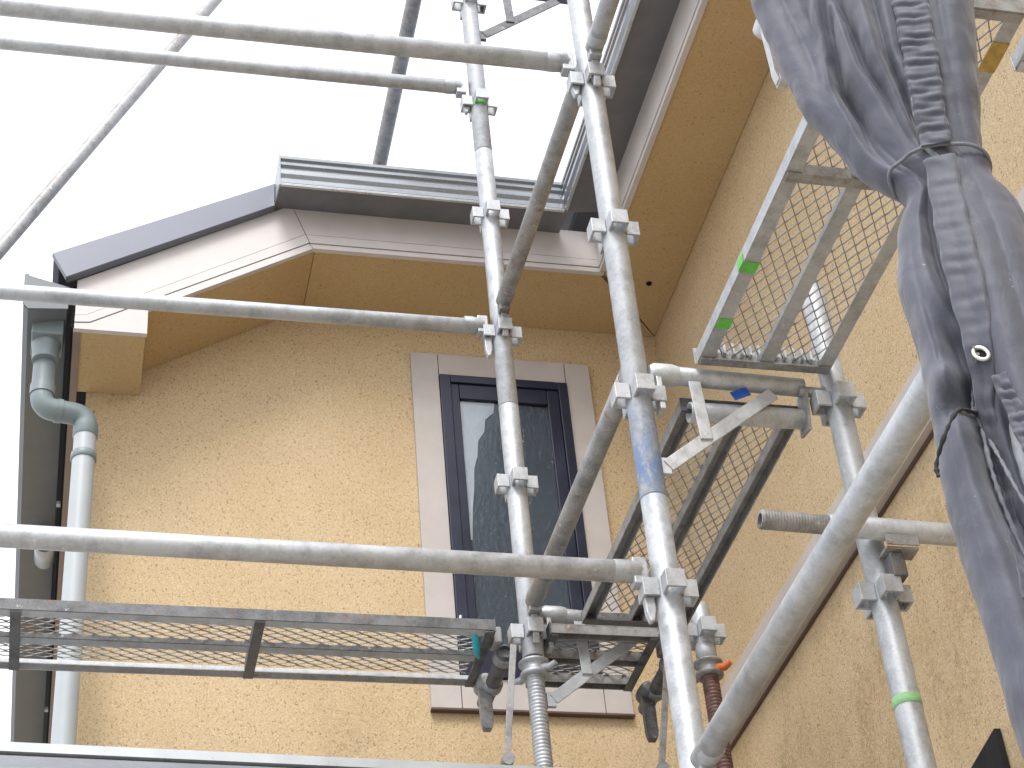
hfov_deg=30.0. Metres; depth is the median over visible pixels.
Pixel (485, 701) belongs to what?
hook latch
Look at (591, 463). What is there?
ledger tube
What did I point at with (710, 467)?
scaffold board
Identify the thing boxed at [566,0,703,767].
scaffold pole
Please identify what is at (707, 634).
scaffold pole
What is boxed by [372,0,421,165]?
ledger tube
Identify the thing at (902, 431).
ledger tube
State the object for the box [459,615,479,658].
cloth tag
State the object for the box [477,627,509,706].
cross tube
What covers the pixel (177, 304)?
ledger tube
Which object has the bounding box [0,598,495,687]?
scaffold board
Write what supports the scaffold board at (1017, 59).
attached to the scaffold board at (1008, 15)
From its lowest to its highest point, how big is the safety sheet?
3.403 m
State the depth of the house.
5.91 m
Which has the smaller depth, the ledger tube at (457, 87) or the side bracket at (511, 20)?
the ledger tube at (457, 87)
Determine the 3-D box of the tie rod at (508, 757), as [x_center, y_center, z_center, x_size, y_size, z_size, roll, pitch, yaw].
[-0.015,0.837,4.581,0.092,0.487,0.043,4,-39,-12]
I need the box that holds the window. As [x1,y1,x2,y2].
[410,352,635,718]
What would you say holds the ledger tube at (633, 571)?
attached to the scaffold pole
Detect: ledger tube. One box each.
[0,0,222,259]
[0,0,579,98]
[0,34,468,114]
[0,283,491,358]
[0,523,655,624]
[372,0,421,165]
[496,65,579,336]
[525,367,622,643]
[585,0,619,86]
[690,369,930,767]
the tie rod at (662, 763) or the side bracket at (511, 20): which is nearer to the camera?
the tie rod at (662, 763)
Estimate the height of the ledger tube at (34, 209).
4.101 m
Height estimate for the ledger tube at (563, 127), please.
0.175 m
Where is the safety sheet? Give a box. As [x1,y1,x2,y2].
[750,0,1023,759]
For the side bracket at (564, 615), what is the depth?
4.78 m
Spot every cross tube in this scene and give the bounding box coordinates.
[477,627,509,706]
[638,639,663,714]
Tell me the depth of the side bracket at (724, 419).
4.05 m
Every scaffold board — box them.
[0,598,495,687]
[525,622,659,691]
[581,398,797,626]
[693,0,1023,373]
[1010,35,1023,72]
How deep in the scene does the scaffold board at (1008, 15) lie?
3.82 m
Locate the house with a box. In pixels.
[0,0,1023,767]
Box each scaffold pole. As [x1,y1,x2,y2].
[451,0,546,658]
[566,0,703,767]
[688,601,725,658]
[803,283,936,767]
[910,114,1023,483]
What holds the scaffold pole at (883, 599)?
on the ground
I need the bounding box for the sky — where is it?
[0,0,621,741]
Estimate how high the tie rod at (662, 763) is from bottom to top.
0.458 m
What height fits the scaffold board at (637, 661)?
0.035 m
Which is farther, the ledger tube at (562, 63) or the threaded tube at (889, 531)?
the ledger tube at (562, 63)
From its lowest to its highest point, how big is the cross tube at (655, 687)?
0.082 m
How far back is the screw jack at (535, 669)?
4.66 m
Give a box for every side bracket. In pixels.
[480,0,567,41]
[540,605,659,708]
[647,363,825,476]
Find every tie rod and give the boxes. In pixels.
[500,644,516,764]
[656,667,669,767]
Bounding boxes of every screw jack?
[515,654,557,766]
[694,655,733,767]
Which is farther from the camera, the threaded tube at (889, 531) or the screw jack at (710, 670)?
the screw jack at (710, 670)
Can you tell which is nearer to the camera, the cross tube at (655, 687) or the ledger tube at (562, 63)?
the ledger tube at (562, 63)
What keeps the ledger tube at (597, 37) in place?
attached to the scaffold pole at (613, 231)
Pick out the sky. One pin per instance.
(195, 138)
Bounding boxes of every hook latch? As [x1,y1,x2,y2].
[473,673,493,731]
[635,681,658,742]
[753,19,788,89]
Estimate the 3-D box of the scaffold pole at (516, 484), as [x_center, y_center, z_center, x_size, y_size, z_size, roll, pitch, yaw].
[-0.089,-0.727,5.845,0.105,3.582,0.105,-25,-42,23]
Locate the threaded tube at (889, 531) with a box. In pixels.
[757,509,956,582]
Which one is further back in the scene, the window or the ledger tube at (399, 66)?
the ledger tube at (399, 66)
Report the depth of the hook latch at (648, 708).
4.95 m

